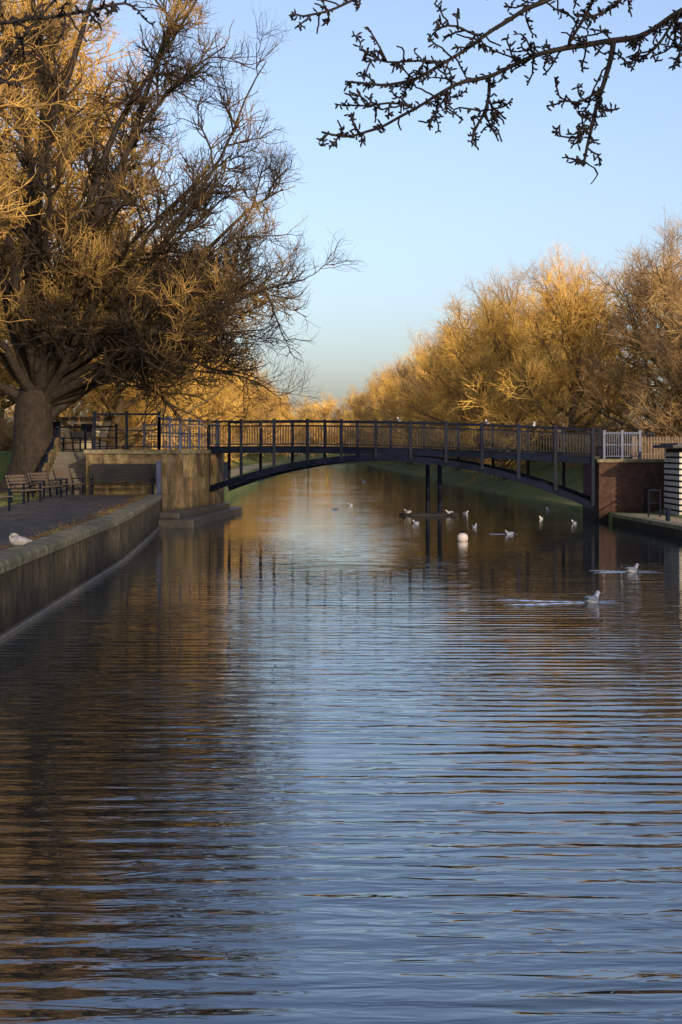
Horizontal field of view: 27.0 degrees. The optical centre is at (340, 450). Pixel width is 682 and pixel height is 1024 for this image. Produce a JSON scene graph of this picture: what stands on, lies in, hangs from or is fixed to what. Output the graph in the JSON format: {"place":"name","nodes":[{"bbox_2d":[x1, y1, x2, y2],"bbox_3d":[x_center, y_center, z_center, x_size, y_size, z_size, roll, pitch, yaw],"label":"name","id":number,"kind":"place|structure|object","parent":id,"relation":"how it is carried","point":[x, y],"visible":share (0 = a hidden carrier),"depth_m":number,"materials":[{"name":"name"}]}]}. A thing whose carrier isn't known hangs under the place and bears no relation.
{"place":"outdoors","nodes":[
{"label":"outdoors","id":0,"kind":"place"},
{"bbox_2d":[56,436,65,450],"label":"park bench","id":1,"kind":"object","parent":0,"point":[62,442],"visible":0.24,"depth_m":69.09,"materials":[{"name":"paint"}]},
{"bbox_2d":[231,462,278,476],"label":"gravel path","id":2,"kind":"structure","parent":0,"point":[234,472],"depth_m":160.60,"materials":[{"name":"beige gravel"}]},
{"bbox_2d":[0,463,681,1023],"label":"water","id":3,"kind":"structure","parent":0,"point":[294,747],"depth_m":13.26,"materials":[{"name":"blue liquid"}]},
{"bbox_2d":[399,464,457,515],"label":"mooring raft","id":4,"kind":"object","parent":3,"relation":"on","point":[439,491],"visible":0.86,"depth_m":65.55,"materials":[{"name":"blue paint"}]},
{"bbox_2d":[457,531,467,540],"bbox_3d":[4.050,2.868,47.300,0.360,0.396,0.360,0,0,0],"label":"mooring buoy","id":5,"kind":"object","parent":3,"relation":"on","point":[462,536],"visible":0.8,"depth_m":47.17,"materials":[{"name":"plastic"}]},
{"bbox_2d":[491,534,660,604],"bbox_3d":[6.235,2.994,39.263,4.130,0.012,23.804,0,0,5],"label":"water wake","id":6,"kind":"object","parent":3,"relation":"on","point":[602,602],"visible":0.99,"depth_m":28.43,"materials":[{"name":"liquid"}]},
{"bbox_2d":[581,590,600,602],"bbox_3d":[4.948,2.912,28.098,0.618,0.266,0.218,0,0,-44],"label":"seagull","id":7,"kind":"object","parent":3,"relation":"on","point":[592,599],"visible":0.98,"depth_m":28.00,"materials":[{"name":"white"}]},
{"bbox_2d":[624,563,638,571],"bbox_3d":[7.198,2.918,35.198,0.570,0.245,0.202,0,0,-38],"label":"seagull","id":8,"kind":"object","parent":3,"relation":"on","point":[631,569],"visible":0.98,"depth_m":35.11,"materials":[{"name":"white"}]},
{"bbox_2d":[0,450,681,522],"bbox_3d":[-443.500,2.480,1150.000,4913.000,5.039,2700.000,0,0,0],"label":"ground","id":9,"kind":"structure","parent":0,"point":[545,471],"depth_m":106.31,"materials":[{"name":"green plant"}]},
{"bbox_2d":[0,407,13,450],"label":"shrub","id":10,"kind":"object","parent":9,"relation":"on","point":[1,415],"visible":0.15,"depth_m":77.95,"materials":[{"name":"plant"}]},
{"bbox_2d":[0,412,72,450],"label":"shrub","id":11,"kind":"object","parent":9,"relation":"on","point":[7,434],"visible":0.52,"depth_m":71.33,"materials":[{"name":"brown plant"}]},
{"bbox_2d":[0,228,86,449],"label":"bare tree","id":12,"kind":"object","parent":9,"relation":"on","point":[2,408],"visible":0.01,"depth_m":104.20,"materials":[{"name":"brown plant"}]},
{"bbox_2d":[0,163,90,419],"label":"bare tree","id":13,"kind":"object","parent":9,"relation":"on","point":[8,382],"visible":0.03,"depth_m":84.64,"materials":[{"name":"brown plant"}]},
{"bbox_2d":[0,0,107,352],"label":"tall bare tree","id":14,"kind":"object","parent":9,"relation":"on","point":[8,105],"visible":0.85,"depth_m":44.80,"materials":[{"name":"plant"}]},
{"bbox_2d":[35,438,85,494],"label":"stone steps","id":15,"kind":"structure","parent":9,"relation":"on","point":[73,462],"depth_m":59.93,"materials":[{"name":"stone"}]},
{"bbox_2d":[38,426,59,491],"bbox_3d":[-12.300,0.315,60.050,0.140,2.770,3.840,0,0,0],"label":"metal railing","id":16,"kind":"object","parent":15,"relation":"on","point":[51,446],"visible":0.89,"depth_m":60.02,"materials":[{"name":"metal"}]},
{"bbox_2d":[52,470,84,495],"bbox_3d":[-10.987,1.288,57.286,0.704,1.030,1.500,0,0,20],"label":"park bench","id":17,"kind":"object","parent":9,"relation":"on","point":[55,474],"visible":0.96,"depth_m":57.28,"materials":[{"name":"paint"}]},
{"bbox_2d":[7,410,134,449],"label":"shrub","id":18,"kind":"object","parent":9,"relation":"on","point":[79,416],"visible":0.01,"depth_m":99.24,"materials":[{"name":"brown plant"}]},
{"bbox_2d":[0,493,142,536],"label":"grass tufts","id":19,"kind":"object","parent":9,"relation":"on","point":[16,500],"visible":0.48,"depth_m":49.22,"materials":[{"name":"brown plant"}]},
{"bbox_2d":[0,495,145,550],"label":"towpath","id":20,"kind":"structure","parent":9,"relation":"on","point":[80,507],"depth_m":41.09,"materials":[{"name":"concrete"}]},
{"bbox_2d":[0,488,11,510],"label":"park bench","id":21,"kind":"object","parent":20,"relation":"on","point":[9,496],"visible":1,"depth_m":41.88,"materials":[{"name":"paint"}]},
{"bbox_2d":[5,473,42,503],"bbox_3d":[-10.848,1.288,48.644,0.704,1.030,1.700,0,0,10],"label":"park bench","id":22,"kind":"object","parent":20,"relation":"on","point":[21,482],"visible":0.91,"depth_m":48.62,"materials":[{"name":"paint"}]},
{"bbox_2d":[27,471,61,498],"bbox_3d":[-11.144,1.288,53.561,0.704,1.030,1.700,0,0,14],"label":"park bench","id":23,"kind":"object","parent":20,"relation":"on","point":[45,479],"visible":0.97,"depth_m":53.58,"materials":[{"name":"paint"}]},
{"bbox_2d":[0,492,151,550],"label":"fallen leaves","id":24,"kind":"object","parent":9,"relation":"on","point":[94,517],"visible":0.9,"depth_m":38.13,"materials":[{"name":"brown plant"}]},
{"bbox_2d":[0,0,155,111],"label":"overhanging tree","id":25,"kind":"object","parent":9,"relation":"on","point":[16,21],"visible":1,"depth_m":13.99,"materials":[{"name":"brown plant"}]},
{"bbox_2d":[0,499,161,633],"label":"wall","id":26,"kind":"structure","parent":9,"relation":"on","point":[29,588],"depth_m":28.88,"materials":[{"name":"concrete"}]},
{"bbox_2d":[0,525,161,643],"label":"waterline ledge","id":27,"kind":"object","parent":26,"relation":"attached to","point":[10,632],"visible":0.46,"depth_m":28.66,"materials":[{"name":"grey concrete"}]},
{"bbox_2d":[0,494,163,573],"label":"coping","id":28,"kind":"object","parent":26,"relation":"on","point":[13,557],"visible":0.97,"depth_m":29.90,"materials":[{"name":"stone"}]},
{"bbox_2d":[9,533,32,545],"bbox_3d":[-5.922,1.648,26.304,0.424,0.256,0.232,0,0,-7],"label":"seagull","id":29,"kind":"object","parent":28,"relation":"on","point":[15,539],"visible":1,"depth_m":26.23,"materials":[{"name":"white"}]},
{"bbox_2d":[155,461,161,494],"bbox_3d":[-7.250,1.123,56.600,0.240,1.405,0.240,0,0,0],"label":"post","id":30,"kind":"object","parent":28,"relation":"on","point":[158,477],"depth_m":56.51,"materials":[{"name":"grey metal"}]},
{"bbox_2d":[53,417,111,450],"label":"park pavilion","id":31,"kind":"structure","parent":9,"relation":"on","point":[105,421],"depth_m":90.50,"materials":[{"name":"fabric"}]},
{"bbox_2d":[69,431,101,450],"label":"park bench","id":32,"kind":"object","parent":9,"relation":"on","point":[77,434],"visible":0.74,"depth_m":69.48,"materials":[{"name":"paint"}]},
{"bbox_2d":[53,424,117,449],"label":"metal railing","id":33,"kind":"object","parent":9,"relation":"on","point":[85,427],"visible":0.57,"depth_m":65.85,"materials":[{"name":"metal"}]},
{"bbox_2d":[0,200,228,450],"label":"bare tree","id":34,"kind":"object","parent":9,"relation":"on","point":[120,406],"visible":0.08,"depth_m":87.98,"materials":[{"name":"plant"}]},
{"bbox_2d":[87,464,155,494],"bbox_3d":[-8.800,1.169,57.270,2.700,1.267,0.741,0,0,0],"label":"park bench","id":35,"kind":"object","parent":9,"relation":"on","point":[122,472],"visible":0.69,"depth_m":57.51,"materials":[{"name":"paint"}]},
{"bbox_2d":[84,415,164,449],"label":"shrub","id":36,"kind":"object","parent":9,"relation":"on","point":[130,443],"visible":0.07,"depth_m":93.95,"materials":[{"name":"plant"}]},
{"bbox_2d":[0,0,258,427],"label":"tall bare tree","id":37,"kind":"object","parent":9,"relation":"on","point":[77,75],"visible":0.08,"depth_m":79.30,"materials":[{"name":"plant"}]},
{"bbox_2d":[91,411,213,449],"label":"shrub","id":38,"kind":"object","parent":9,"relation":"on","point":[155,432],"depth_m":117.00,"materials":[{"name":"brown plant"}]},
{"bbox_2d":[83,450,241,527],"bbox_3d":[-7.626,2.230,62.446,5.748,4.540,14.085,0,0,0],"label":"bridge abutment","id":39,"kind":"object","parent":9,"relation":"on","point":[189,500],"visible":0.52,"depth_m":59.22,"materials":[{"name":"concrete"}]},
{"bbox_2d":[92,411,160,449],"bbox_3d":[-8.775,-0.825,58.250,2.790,1.570,0.140,0,0,0],"label":"metal railing","id":40,"kind":"object","parent":39,"relation":"on","point":[126,430],"visible":1,"depth_m":58.21,"materials":[{"name":"metal"}]},
{"bbox_2d":[142,422,219,449],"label":"metal railing","id":41,"kind":"object","parent":39,"relation":"on","point":[151,436],"visible":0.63,"depth_m":68.58,"materials":[{"name":"metal"}]},
{"bbox_2d":[157,415,217,449],"bbox_3d":[-6.733,-0.740,61.956,0.441,1.400,7.712,0,0,13],"label":"metal railing","id":42,"kind":"object","parent":39,"relation":"on","point":[169,418],"visible":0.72,"depth_m":62.43,"materials":[{"name":"metal"}]},
{"bbox_2d":[207,418,601,508],"bbox_3d":[2.650,0.516,63.450,17.507,3.896,2.811,0,0,16],"label":"footbridge","id":43,"kind":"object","parent":39,"relation":"on","point":[417,455],"visible":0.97,"depth_m":62.63,"materials":[{"name":"black paint"}]},
{"bbox_2d":[84,233,257,462],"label":"bare tree","id":44,"kind":"object","parent":9,"relation":"on","point":[221,401],"visible":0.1,"depth_m":106.74,"materials":[{"name":"plant"}]},
{"bbox_2d":[139,434,224,455],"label":"shrub","id":45,"kind":"object","parent":9,"relation":"on","point":[185,443],"visible":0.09,"depth_m":110.71,"materials":[{"name":"plant"}]},
{"bbox_2d":[90,314,274,469],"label":"bare tree","id":46,"kind":"object","parent":9,"relation":"on","point":[234,404],"visible":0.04,"depth_m":124.11,"materials":[{"name":"plant"}]},
{"bbox_2d":[0,0,366,492],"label":"bare tree","id":47,"kind":"object","parent":9,"relation":"on","point":[107,308],"visible":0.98,"depth_m":58.38,"materials":[{"name":"brown plant"}]},
{"bbox_2d":[125,356,244,431],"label":"bare tree","id":48,"kind":"object","parent":9,"relation":"on","point":[202,404],"visible":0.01,"depth_m":138.94,"materials":[{"name":"brown plant"}]},
{"bbox_2d":[224,461,227,479],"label":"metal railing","id":49,"kind":"object","parent":9,"relation":"on","point":[225,470],"visible":0.19,"depth_m":97.95,"materials":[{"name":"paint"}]},
{"bbox_2d":[4,251,627,475],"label":"distant trees","id":50,"kind":"object","parent":9,"relation":"on","point":[379,403],"visible":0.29,"depth_m":200.79,"materials":[{"name":"brown plant"}]},
{"bbox_2d":[390,273,563,472],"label":"bare tree","id":51,"kind":"object","parent":9,"relation":"on","point":[451,344],"visible":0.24,"depth_m":130.71,"materials":[{"name":"brown plant"}]},
{"bbox_2d":[288,0,681,183],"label":"overhanging tree","id":52,"kind":"object","parent":9,"relation":"on","point":[674,17],"visible":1,"depth_m":13.98,"materials":[{"name":"brown plant"}]},
{"bbox_2d":[393,250,596,486],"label":"bare tree","id":53,"kind":"object","parent":9,"relation":"on","point":[492,330],"visible":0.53,"depth_m":109.59,"materials":[{"name":"brown plant"}]},
{"bbox_2d":[456,433,537,463],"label":"shrub","id":54,"kind":"object","parent":9,"relation":"on","point":[471,459],"visible":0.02,"depth_m":123.05,"materials":[{"name":"brown plant"}]},
{"bbox_2d":[484,426,561,462],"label":"shrub","id":55,"kind":"object","parent":9,"relation":"on","point":[516,448],"visible":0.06,"depth_m":115.45,"materials":[{"name":"brown plant"}]},
{"bbox_2d":[451,255,635,449],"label":"bare tree","id":56,"kind":"object","parent":9,"relation":"on","point":[535,278],"visible":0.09,"depth_m":124.33,"materials":[{"name":"plant"}]},
{"bbox_2d":[506,425,602,461],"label":"shrub","id":57,"kind":"object","parent":9,"relation":"on","point":[534,441],"visible":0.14,"depth_m":103.22,"materials":[{"name":"brown plant"}]},
{"bbox_2d":[450,239,664,478],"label":"bare tree","id":58,"kind":"object","parent":9,"relation":"on","point":[560,370],"visible":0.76,"depth_m":95.67,"materials":[{"name":"brown plant"}]},
{"bbox_2d":[551,435,646,468],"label":"shrub","id":59,"kind":"object","parent":9,"relation":"on","point":[596,448],"visible":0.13,"depth_m":83.40,"materials":[{"name":"plant"}]},
{"bbox_2d":[559,422,647,457],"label":"shrub","id":60,"kind":"object","parent":9,"relation":"on","point":[590,438],"visible":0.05,"depth_m":89.80,"materials":[{"name":"brown plant"}]},
{"bbox_2d":[559,415,657,447],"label":"shrub","id":61,"kind":"object","parent":9,"relation":"on","point":[607,426],"visible":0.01,"depth_m":97.47,"materials":[{"name":"plant"}]},
{"bbox_2d":[558,206,681,451],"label":"bare tree","id":62,"kind":"object","parent":9,"relation":"on","point":[642,299],"visible":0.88,"depth_m":83.37,"materials":[{"name":"plant"}]},
{"bbox_2d":[566,210,681,440],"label":"bare tree","id":63,"kind":"object","parent":9,"relation":"on","point":[616,413],"visible":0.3,"depth_m":91.65,"materials":[{"name":"plant"}]},
{"bbox_2d":[583,459,665,521],"bbox_3d":[12.625,2.430,62.100,3.750,4.140,4.800,0,0,0],"label":"bridge abutment","id":64,"kind":"object","parent":9,"relation":"on","point":[621,485],"visible":0.51,"depth_m":59.80,"materials":[{"name":"brick"}]},
{"bbox_2d":[586,431,653,458],"bbox_3d":[12.550,-0.250,64.000,3.040,1.220,0.140,0,0,0],"label":"metal railing","id":65,"kind":"object","parent":64,"relation":"on","point":[644,434],"visible":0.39,"depth_m":63.96,"materials":[{"name":"metal"}]},
{"bbox_2d":[602,430,641,458],"bbox_3d":[11.850,-0.250,59.975,1.645,1.220,0.145,0,0,2],"label":"metal railing","id":66,"kind":"object","parent":64,"relation":"on","point":[621,432],"visible":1,"depth_m":59.95,"materials":[{"name":"grey metal"}]},
{"bbox_2d":[608,420,681,458],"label":"shrub","id":67,"kind":"object","parent":9,"relation":"on","point":[654,433],"visible":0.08,"depth_m":78.69,"materials":[{"name":"plant"}]},
{"bbox_2d":[611,513,681,538],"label":"quay edge","id":68,"kind":"object","parent":9,"relation":"on","point":[663,527],"visible":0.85,"depth_m":52.57,"materials":[{"name":"stone"}]},
{"bbox_2d":[620,293,681,442],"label":"bare tree","id":69,"kind":"object","parent":9,"relation":"on","point":[666,424],"visible":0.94,"depth_m":73.81,"materials":[{"name":"brown plant"}]},
{"bbox_2d":[623,436,679,458],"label":"shrub","id":70,"kind":"object","parent":9,"relation":"on","point":[649,449],"visible":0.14,"depth_m":75.73,"materials":[{"name":"brown plant"}]},
{"bbox_2d":[632,436,681,458],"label":"picket fence","id":71,"kind":"object","parent":9,"relation":"on","point":[667,439],"visible":0.48,"depth_m":61.99,"materials":[{"name":"brown wood"}]},
{"bbox_2d":[653,443,681,514],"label":"boarded hut","id":72,"kind":"object","parent":9,"relation":"on","point":[673,477],"visible":0.98,"depth_m":56.87,"materials":[{"name":"wood"}]},
{"bbox_2d":[660,294,681,436],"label":"bare tree","id":73,"kind":"object","parent":9,"relation":"on","point":[675,339],"visible":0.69,"depth_m":70.68,"materials":[{"name":"plant"}]},
{"bbox_2d":[668,415,681,438],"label":"shrub","id":74,"kind":"object","parent":9,"relation":"on","point":[674,432],"visible":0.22,"depth_m":75.26,"materials":[{"name":"brown plant"}]},
{"bbox_2d":[0,0,681,449],"label":"sky","id":75,"kind":"structure","parent":0,"point":[420,207],"materials":[{"name":"blue"}]},
{"bbox_2d":[631,514,681,522],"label":"quay paving","id":76,"kind":"structure","parent":0,"point":[672,519],"depth_m":55.03,"materials":[{"name":"grey concrete"}]},
{"bbox_2d":[644,488,660,516],"bbox_3d":[12.469,2.058,56.964,0.513,1.085,3.110,0,0,9],"label":"quay handrail","id":77,"kind":"object","parent":76,"relation":"on","point":[651,489],"visible":0.98,"depth_m":55.48,"materials":[{"name":"metal"}]},
{"bbox_2d":[665,507,670,520],"bbox_3d":[11.950,2.340,52.000,0.240,0.520,0.240,0,0,0],"label":"mooring bollard","id":78,"kind":"object","parent":76,"relation":"on","point":[668,509],"visible":0.83,"depth_m":51.93,"materials":[{"name":"black metal"}]}
]}

